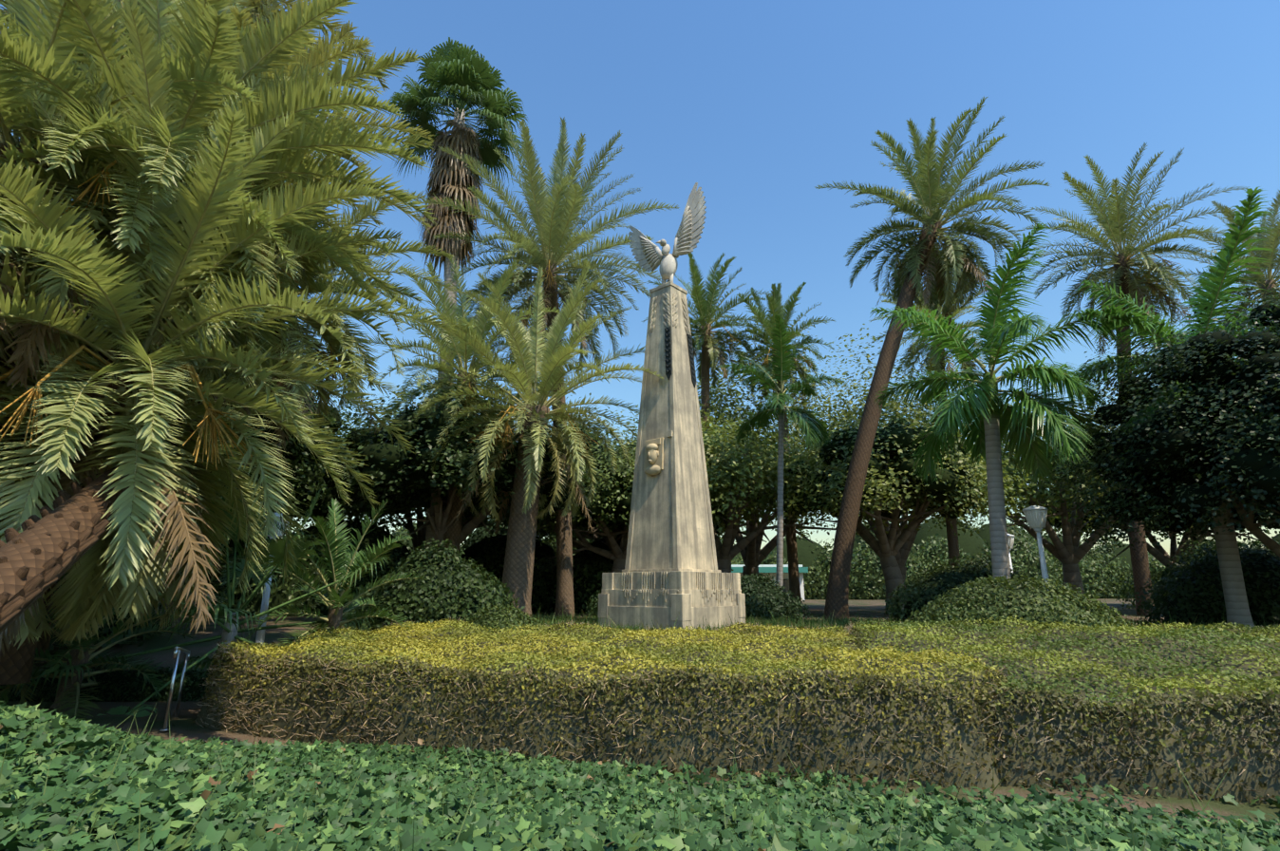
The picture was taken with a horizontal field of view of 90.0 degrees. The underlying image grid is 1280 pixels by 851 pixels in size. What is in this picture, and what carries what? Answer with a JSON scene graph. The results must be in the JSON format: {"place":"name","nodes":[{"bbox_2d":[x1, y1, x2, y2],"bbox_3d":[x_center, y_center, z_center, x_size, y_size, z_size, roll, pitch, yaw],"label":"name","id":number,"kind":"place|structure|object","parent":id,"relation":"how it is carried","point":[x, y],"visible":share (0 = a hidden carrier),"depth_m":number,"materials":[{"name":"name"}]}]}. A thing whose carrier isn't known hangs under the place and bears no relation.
{"place":"outdoors","nodes":[
{"label":"outdoors","id":0,"kind":"place"},
{"bbox_2d":[0,0,1279,555],"label":"sky","id":1,"kind":"structure","parent":0,"point":[761,104],"materials":[{"name":"blue"}]},
{"bbox_2d":[3,598,1279,828],"bbox_3d":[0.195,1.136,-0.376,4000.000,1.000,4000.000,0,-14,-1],"label":"terrain","id":2,"kind":"structure","parent":0,"point":[182,724],"depth_m":9.39,"materials":[{"name":"soil"}]},
{"bbox_2d":[14,580,100,704],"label":"small palm","id":3,"kind":"object","parent":2,"relation":"on","point":[25,688],"visible":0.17,"depth_m":9.25,"materials":[{"name":"green plant"}]},
{"bbox_2d":[0,663,213,702],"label":"hedge","id":4,"kind":"object","parent":2,"relation":"on","point":[122,677],"depth_m":10.10,"materials":[{"name":"green plant"}]},
{"bbox_2d":[49,585,171,651],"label":"shrub","id":5,"kind":"object","parent":2,"relation":"on","point":[105,629],"depth_m":13.57,"materials":[{"name":"green plant"}]},
{"bbox_2d":[0,578,228,715],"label":"small palm rachis","id":6,"kind":"object","parent":2,"relation":"on","point":[81,655],"visible":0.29,"depth_m":9.80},
{"bbox_2d":[0,534,236,717],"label":"palm tree","id":7,"kind":"object","parent":2,"relation":"on","point":[84,644],"depth_m":9.55,"materials":[{"name":"green plant"}]},
{"bbox_2d":[0,194,244,643],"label":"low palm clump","id":8,"kind":"object","parent":2,"relation":"on","point":[3,197],"depth_m":9.36,"materials":[{"name":"green plant"}]},
{"bbox_2d":[159,646,190,731],"bbox_3d":[-6.116,3.444,8.456,0.100,1.120,1.750,8,-16,-28],"label":"steel handrail","id":9,"kind":"object","parent":2,"relation":"on","point":[177,651],"visible":0.88,"depth_m":8.04,"materials":[{"name":"grey metal"}]},
{"bbox_2d":[0,0,389,663],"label":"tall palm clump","id":10,"kind":"object","parent":2,"relation":"on","point":[257,3],"depth_m":12.38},
{"bbox_2d":[8,0,381,83],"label":"clump palm rachis","id":11,"kind":"object","parent":10,"relation":"attached to","point":[270,18],"visible":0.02,"depth_m":13.28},
{"bbox_2d":[0,0,395,434],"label":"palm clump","id":12,"kind":"object","parent":2,"relation":"on","point":[28,14],"depth_m":7.55,"materials":[{"name":"green plant"}]},
{"bbox_2d":[0,0,381,380],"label":"palm rachis","id":13,"kind":"object","parent":12,"relation":"attached to","point":[6,133],"visible":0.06,"depth_m":7.91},
{"bbox_2d":[5,483,390,716],"bbox_3d":[-6.886,3.300,10.943,4.615,4.895,4.850,0,-14,-1],"label":"palm tree","id":14,"kind":"object","parent":2,"relation":"on","point":[276,548],"visible":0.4,"depth_m":10.52,"materials":[{"name":"green plant"}]},
{"bbox_2d":[24,298,379,585],"bbox_3d":[-12.963,0.396,17.399,11.124,10.106,11.568,0,-14,-1],"label":"tree","id":15,"kind":"object","parent":2,"relation":"on","point":[310,467],"depth_m":18.27,"materials":[{"name":"green plant"}]},
{"bbox_2d":[69,511,355,714],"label":"fan palm petioles","id":16,"kind":"object","parent":2,"relation":"on","point":[231,593],"visible":0.48,"depth_m":10.80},
{"bbox_2d":[0,0,433,684],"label":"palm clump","id":17,"kind":"object","parent":2,"relation":"on","point":[320,47],"depth_m":11.31,"materials":[{"name":"green plant"}]},
{"bbox_2d":[60,0,427,293],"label":"palm rachis","id":18,"kind":"object","parent":17,"relation":"attached to","point":[332,124],"visible":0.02,"depth_m":11.80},
{"bbox_2d":[0,0,438,432],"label":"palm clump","id":19,"kind":"object","parent":2,"relation":"on","point":[200,35],"depth_m":8.25,"materials":[{"name":"green plant"}]},
{"bbox_2d":[0,0,430,407],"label":"palm rachis","id":20,"kind":"object","parent":19,"relation":"attached to","point":[85,191],"visible":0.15,"depth_m":8.48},
{"bbox_2d":[148,526,296,611],"bbox_3d":[-18.488,6.077,28.994,10.492,4.978,7.296,0,-14,-1],"label":"shrub","id":21,"kind":"object","parent":2,"relation":"on","point":[231,543],"depth_m":26.56,"materials":[{"name":"green plant"}]},
{"bbox_2d":[0,0,456,654],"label":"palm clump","id":22,"kind":"object","parent":2,"relation":"on","point":[131,551],"depth_m":7.31,"materials":[{"name":"green plant"}]},
{"bbox_2d":[0,9,449,631],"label":"palm rachis","id":23,"kind":"object","parent":22,"relation":"attached to","point":[213,425],"visible":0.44,"depth_m":7.71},
{"bbox_2d":[0,78,457,633],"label":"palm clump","id":24,"kind":"object","parent":2,"relation":"on","point":[321,285],"depth_m":11.71,"materials":[{"name":"green plant"}]},
{"bbox_2d":[236,113,451,451],"bbox_3d":[-7.519,-2.899,13.230,6.728,6.954,6.743,0,-14,-1],"label":"palm rachis","id":25,"kind":"object","parent":24,"relation":"on","point":[333,308],"visible":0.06,"depth_m":13.44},
{"bbox_2d":[219,612,239,646],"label":"fan palm trunk","id":26,"kind":"object","parent":2,"relation":"on","point":[229,637],"visible":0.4,"depth_m":10.77,"materials":[{"name":"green plant"}]},
{"bbox_2d":[153,395,362,613],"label":"tree","id":27,"kind":"object","parent":2,"relation":"on","point":[307,487],"depth_m":24.48,"materials":[{"name":"green plant"}]},
{"bbox_2d":[255,512,289,643],"bbox_3d":[-8.210,3.381,14.151,0.530,2.895,0.530,0,-14,-1],"label":"lamp","id":28,"kind":"object","parent":2,"relation":"on","point":[260,635],"visible":0.29,"depth_m":13.99,"materials":[{"name":"grey metal"}]},
{"bbox_2d":[195,505,420,616],"bbox_3d":[-12.664,5.402,26.555,10.464,5.075,7.148,0,-14,-1],"label":"shrub","id":29,"kind":"object","parent":2,"relation":"on","point":[277,599],"depth_m":24.43,"materials":[{"name":"green plant"}]},
{"bbox_2d":[233,498,427,644],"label":"small palm","id":30,"kind":"object","parent":2,"relation":"on","point":[326,619],"visible":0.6,"depth_m":11.85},
{"bbox_2d":[245,388,575,558],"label":"tree","id":31,"kind":"object","parent":2,"relation":"on","point":[356,518],"depth_m":27.42,"materials":[{"name":"green plant"}]},
{"bbox_2d":[390,522,462,552],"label":"tree","id":32,"kind":"object","parent":2,"relation":"on","point":[398,531],"depth_m":64.99,"materials":[{"name":"green plant"}]},
{"bbox_2d":[344,538,525,630],"bbox_3d":[-4.680,3.758,14.894,4.057,2.221,3.226,0,-14,-1],"label":"shrub","id":33,"kind":"object","parent":2,"relation":"on","point":[498,592],"depth_m":13.97,"materials":[{"name":"green plant"}]},
{"bbox_2d":[290,371,598,552],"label":"tree","id":34,"kind":"object","parent":2,"relation":"on","point":[392,453],"depth_m":19.34,"materials":[{"name":"green plant"}]},
{"bbox_2d":[424,108,465,558],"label":"washingtonia palm trunk","id":35,"kind":"object","parent":2,"relation":"on","point":[448,276],"visible":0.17,"depth_m":25.87,"materials":[{"name":"brown plant"}]},
{"bbox_2d":[410,80,503,212],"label":"washingtonia palm petioles","id":36,"kind":"object","parent":35,"relation":"attached to","point":[463,104],"visible":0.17,"depth_m":27.81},
{"bbox_2d":[388,37,527,280],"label":"washingtonia palm fans","id":37,"kind":"object","parent":35,"relation":"attached to","point":[451,66],"visible":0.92,"depth_m":26.76,"materials":[{"name":"green plant"}]},
{"bbox_2d":[360,252,583,559],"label":"palm","id":38,"kind":"object","parent":2,"relation":"on","point":[475,325],"depth_m":20.84,"materials":[{"name":"green plant"}]},
{"bbox_2d":[372,257,578,432],"bbox_3d":[-5.923,-1.710,22.006,7.806,7.728,8.701,0,-14,-1],"label":"palm rachis","id":39,"kind":"object","parent":38,"relation":"attached to","point":[464,367],"visible":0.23,"depth_m":21.39,"materials":[{"name":"green plant"}]},
{"bbox_2d":[466,602,545,632],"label":"round shrub","id":40,"kind":"object","parent":2,"relation":"on","point":[497,610],"depth_m":12.06,"materials":[{"name":"green plant"}]},
{"bbox_2d":[461,515,555,549],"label":"tree","id":41,"kind":"object","parent":2,"relation":"on","point":[483,532],"depth_m":68.99,"materials":[{"name":"green plant"}]},
{"bbox_2d":[459,526,576,611],"bbox_3d":[-6.355,7.129,31.744,10.075,4.342,7.154,0,-14,-1],"label":"shrub","id":42,"kind":"object","parent":2,"relation":"on","point":[473,552],"depth_m":30.27,"materials":[{"name":"green plant"}]},
{"bbox_2d":[396,260,664,617],"bbox_3d":[-3.240,0.594,19.323,9.040,10.371,8.171,0,-14,-1],"label":"canary palm","id":43,"kind":"object","parent":2,"relation":"on","point":[527,345],"depth_m":18.46,"materials":[{"name":"green plant"}]},
{"bbox_2d":[399,263,661,526],"bbox_3d":[-3.236,-0.528,19.619,8.909,7.923,7.994,0,-14,-1],"label":"canary palm rachis","id":44,"kind":"object","parent":43,"relation":"on","point":[550,402],"visible":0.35,"depth_m":19.06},
{"bbox_2d":[407,116,679,618],"bbox_3d":[-3.476,-2.289,24.198,9.913,18.368,9.876,0,-14,-1],"label":"date palm","id":45,"kind":"object","parent":2,"relation":"on","point":[546,204],"depth_m":23.87,"materials":[{"name":"green plant"}]},
{"bbox_2d":[425,123,668,363],"bbox_3d":[-3.480,-6.506,25.285,9.648,9.484,9.612,0,-14,-1],"label":"date palm rachis","id":46,"kind":"object","parent":45,"relation":"attached to","point":[549,260],"visible":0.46,"depth_m":24.49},
{"bbox_2d":[542,535,594,555],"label":"tree","id":47,"kind":"object","parent":2,"relation":"on","point":[573,550],"depth_m":71.86,"materials":[{"name":"green plant"}]},
{"bbox_2d":[477,393,712,548],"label":"tree","id":48,"kind":"object","parent":2,"relation":"on","point":[600,450],"depth_m":27.59,"materials":[{"name":"green plant"}]},
{"bbox_2d":[585,571,621,617],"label":"shrub","id":49,"kind":"object","parent":2,"relation":"on","point":[594,610],"depth_m":21.61,"materials":[{"name":"green plant"}]},
{"bbox_2d":[193,617,1023,789],"bbox_3d":[-0.749,3.578,9.452,10.776,1.273,6.374,-4,-15,16],"label":"hedge","id":50,"kind":"object","parent":2,"relation":"on","point":[755,654],"depth_m":6.60,"materials":[{"name":"green plant"}]},
{"bbox_2d":[536,437,725,572],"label":"tree","id":51,"kind":"object","parent":2,"relation":"on","point":[616,490],"depth_m":24.28,"materials":[{"name":"green plant"}]},
{"bbox_2d":[530,529,733,614],"bbox_3d":[-0.423,6.325,29.095,10.536,4.619,7.357,0,-14,-1],"label":"shrub","id":52,"kind":"object","parent":2,"relation":"on","point":[604,563],"depth_m":27.23,"materials":[{"name":"green plant"}]},
{"bbox_2d":[0,689,1271,850],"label":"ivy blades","id":53,"kind":"object","parent":2,"relation":"on","point":[184,843],"visible":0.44,"depth_m":3.50,"materials":[{"name":"green plant"}]},
{"bbox_2d":[0,696,1279,850],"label":"ivy ground cover","id":54,"kind":"object","parent":2,"relation":"on","point":[174,798],"visible":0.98,"depth_m":3.81,"materials":[{"name":"green plant"}]},
{"bbox_2d":[536,430,746,549],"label":"tree","id":55,"kind":"object","parent":2,"relation":"on","point":[715,526],"depth_m":40.01,"materials":[{"name":"green plant"}]},
{"bbox_2d":[598,281,745,630],"bbox_3d":[0.836,0.527,17.659,2.720,9.650,2.720,-12,-19,39],"label":"obelisk monument","id":56,"kind":"object","parent":2,"relation":"on","point":[668,574],"visible":1,"depth_m":16.71,"materials":[{"name":"stone"}]},
{"bbox_2d":[628,182,706,283],"bbox_3d":[0.562,-5.516,19.356,2.984,3.475,0.814,-11,-18,37],"label":"eagle statue","id":57,"kind":"object","parent":56,"relation":"on","point":[649,255],"visible":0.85,"depth_m":19.04,"materials":[{"name":"stone"}]},
{"bbox_2d":[642,252,771,445],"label":"palm","id":58,"kind":"object","parent":2,"relation":"on","point":[715,350],"depth_m":31.52,"materials":[{"name":"green plant"}]},
{"bbox_2d":[656,254,768,383],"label":"palm rachis","id":59,"kind":"object","parent":58,"relation":"attached to","point":[712,332],"visible":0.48,"depth_m":31.91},
{"bbox_2d":[614,408,828,572],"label":"tree","id":60,"kind":"object","parent":2,"relation":"on","point":[721,449],"depth_m":24.79,"materials":[{"name":"green plant"}]},
{"bbox_2d":[719,534,744,564],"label":"tree row","id":61,"kind":"object","parent":2,"relation":"on","point":[736,560],"depth_m":68.87,"materials":[{"name":"green plant"}]},
{"bbox_2d":[623,321,888,578],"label":"plane tree","id":62,"kind":"object","parent":2,"relation":"on","point":[721,408],"depth_m":33.57,"materials":[{"name":"green plant"}]},
{"bbox_2d":[711,282,834,611],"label":"palm","id":63,"kind":"object","parent":2,"relation":"on","point":[779,308],"depth_m":31.16,"materials":[{"name":"green plant"}]},
{"bbox_2d":[726,285,831,409],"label":"palm rachis","id":64,"kind":"object","parent":63,"relation":"attached to","point":[805,363],"visible":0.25,"depth_m":31.41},
{"bbox_2d":[740,572,810,621],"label":"shrub","id":65,"kind":"object","parent":2,"relation":"on","point":[760,577],"depth_m":19.87,"materials":[{"name":"green plant"}]},
{"bbox_2d":[716,314,848,587],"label":"king palm","id":66,"kind":"object","parent":2,"relation":"on","point":[764,416],"depth_m":22.46,"materials":[{"name":"green plant"}]},
{"bbox_2d":[739,318,820,436],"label":"palm fronds","id":67,"kind":"object","parent":66,"relation":"on","point":[781,385],"visible":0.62,"depth_m":22.92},
{"bbox_2d":[738,519,865,599],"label":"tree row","id":68,"kind":"object","parent":2,"relation":"on","point":[806,555],"depth_m":65.74,"materials":[{"name":"green plant"}]},
{"bbox_2d":[805,519,960,600],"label":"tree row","id":69,"kind":"object","parent":2,"relation":"on","point":[862,551],"depth_m":63.37,"materials":[{"name":"green plant"}]},
{"bbox_2d":[755,398,1038,615],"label":"tree","id":70,"kind":"object","parent":2,"relation":"on","point":[881,490],"depth_m":23.69,"materials":[{"name":"green plant"}]},
{"bbox_2d":[751,323,1045,586],"bbox_3d":[13.054,2.044,33.769,14.812,14.982,15.746,0,-14,-1],"label":"tree","id":71,"kind":"object","parent":2,"relation":"on","point":[895,409],"depth_m":32.08,"materials":[{"name":"green plant"}]},
{"bbox_2d":[815,96,1051,620],"bbox_3d":[10.028,-2.451,22.273,9.067,17.804,7.918,0,-14,-1],"label":"leaning palm","id":72,"kind":"object","parent":2,"relation":"on","point":[949,279],"depth_m":22.43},
{"bbox_2d":[821,101,1047,314],"bbox_3d":[10.713,-7.436,23.579,7.500,7.313,7.752,0,-14,-1],"label":"leaning palm rachis","id":73,"kind":"object","parent":72,"relation":"attached to","point":[941,220],"visible":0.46,"depth_m":23.23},
{"bbox_2d":[870,269,1004,568],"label":"palm","id":74,"kind":"object","parent":2,"relation":"on","point":[938,365],"depth_m":31.62,"materials":[{"name":"green plant"}]},
{"bbox_2d":[872,277,997,380],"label":"palm rachis","id":75,"kind":"object","parent":74,"relation":"attached to","point":[933,339],"visible":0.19,"depth_m":32.25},
{"bbox_2d":[883,551,1029,622],"bbox_3d":[9.553,4.780,18.534,5.320,2.114,3.970,0,-14,-1],"label":"shrub","id":76,"kind":"object","parent":2,"relation":"on","point":[903,593],"depth_m":18.08,"materials":[{"name":"green plant"}]},
{"bbox_2d":[1007,533,1014,572],"bbox_3d":[13.115,5.279,22.588,0.530,2.895,0.530,0,-14,-1],"label":"lamp","id":77,"kind":"object","parent":2,"relation":"on","point":[1010,539],"visible":0.4,"depth_m":22.69,"materials":[{"name":"white metal"}]},
{"bbox_2d":[869,222,1152,583],"bbox_3d":[8.818,0.124,15.601,6.628,9.426,6.696,0,-14,-1],"label":"royal palm","id":78,"kind":"object","parent":2,"relation":"on","point":[949,421],"depth_m":15.35,"materials":[{"name":"green plant"}]},
{"bbox_2d":[884,226,1133,469],"bbox_3d":[8.881,-1.782,15.798,5.782,5.542,5.736,-9,-17,30],"label":"royal palm rachis","id":79,"kind":"object","parent":78,"relation":"attached to","point":[991,370],"visible":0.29,"depth_m":15.77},
{"bbox_2d":[903,573,1136,633],"bbox_3d":[6.405,3.189,10.931,3.685,1.280,3.098,0,-14,-1],"label":"round shrub","id":80,"kind":"object","parent":2,"relation":"on","point":[1083,612],"depth_m":10.39,"materials":[{"name":"green plant"}]},
{"bbox_2d":[968,520,1086,588],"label":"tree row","id":81,"kind":"object","parent":2,"relation":"on","point":[1028,546],"depth_m":68.52,"materials":[{"name":"green plant"}]},
{"bbox_2d":[1022,505,1049,590],"bbox_3d":[9.437,3.320,14.957,0.530,2.895,0.530,0,-14,-1],"label":"lamp","id":82,"kind":"object","parent":2,"relation":"on","point":[1035,517],"visible":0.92,"depth_m":15.07,"materials":[{"name":"grey metal"}]},
{"bbox_2d":[840,614,1279,804],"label":"hedge","id":83,"kind":"object","parent":2,"relation":"on","point":[1137,665],"depth_m":5.83,"materials":[{"name":"green plant"}]},
{"bbox_2d":[925,384,1210,601],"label":"tree","id":84,"kind":"object","parent":2,"relation":"on","point":[1042,487],"depth_m":30.34,"materials":[{"name":"green plant"}]},
{"bbox_2d":[1027,530,1133,599],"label":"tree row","id":85,"kind":"object","parent":2,"relation":"on","point":[1088,566],"depth_m":70.73,"materials":[{"name":"green plant"}]},
{"bbox_2d":[1092,532,1165,598],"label":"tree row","id":86,"kind":"object","parent":2,"relation":"on","point":[1126,554],"depth_m":72.39,"materials":[{"name":"green plant"}]},
{"bbox_2d":[1016,142,1247,616],"bbox_3d":[20.191,-1.999,25.819,7.777,18.616,8.528,0,-14,-1],"label":"palm","id":87,"kind":"object","parent":2,"relation":"on","point":[1144,288],"depth_m":26.17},
{"bbox_2d":[1018,145,1239,345],"bbox_3d":[20.200,-7.125,27.144,7.561,7.803,8.310,0,-14,-1],"label":"palm rachis","id":88,"kind":"object","parent":87,"relation":"attached to","point":[1119,248],"visible":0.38,"depth_m":26.54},
{"bbox_2d":[1111,534,1215,608],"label":"shrub","id":89,"kind":"object","parent":2,"relation":"on","point":[1159,574],"depth_m":32.69,"materials":[{"name":"green plant"}]},
{"bbox_2d":[1064,186,1279,627],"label":"royal palm","id":90,"kind":"object","parent":2,"relation":"on","point":[1211,283],"depth_m":14.22,"materials":[{"name":"green plant"}]},
{"bbox_2d":[1076,192,1262,423],"bbox_3d":[13.440,-1.696,15.299,5.254,5.504,5.634,13,-19,-40],"label":"royal palm rachis","id":91,"kind":"object","parent":90,"relation":"on","point":[1203,311],"visible":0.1,"depth_m":14.64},
{"bbox_2d":[1151,527,1215,583],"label":"tree row","id":92,"kind":"object","parent":2,"relation":"on","point":[1195,553],"depth_m":71.91,"materials":[{"name":"green plant"}]},
{"bbox_2d":[1132,538,1279,628],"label":"shrub","id":93,"kind":"object","parent":2,"relation":"on","point":[1157,608],"depth_m":16.09,"materials":[{"name":"green plant"}]},
{"bbox_2d":[1151,188,1279,336],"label":"palm","id":94,"kind":"object","parent":2,"relation":"on","point":[1267,244],"depth_m":28.69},
{"bbox_2d":[1165,201,1279,325],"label":"palm rachis","id":95,"kind":"object","parent":94,"relation":"attached to","point":[1269,276],"visible":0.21,"depth_m":28.92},
{"bbox_2d":[731,564,808,600],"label":"distant buildings","id":96,"kind":"structure","parent":0,"point":[771,569],"depth_m":58.33,"materials":[{"name":"white paint"}]},
{"bbox_2d":[340,602,1279,636],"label":"lawn grass","id":97,"kind":"structure","parent":0,"point":[807,623],"depth_m":16.58,"materials":[{"name":"green plant"}]},
{"bbox_2d":[912,511,1027,578],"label":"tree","id":98,"kind":"object","parent":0,"point":[968,543],"depth_m":66.06,"materials":[{"name":"green plant"}]},
{"bbox_2d":[1011,446,1279,567],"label":"tree","id":99,"kind":"object","parent":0,"point":[1159,553],"depth_m":37.91,"materials":[{"name":"green plant"}]},
{"bbox_2d":[1039,272,1279,557],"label":"tree","id":100,"kind":"object","parent":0,"point":[1254,493],"depth_m":12.58,"materials":[{"name":"green plant"}]},
{"bbox_2d":[1240,532,1279,548],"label":"tree row","id":101,"kind":"object","parent":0,"point":[1278,537],"depth_m":70.48,"materials":[{"name":"green plant"}]}
]}

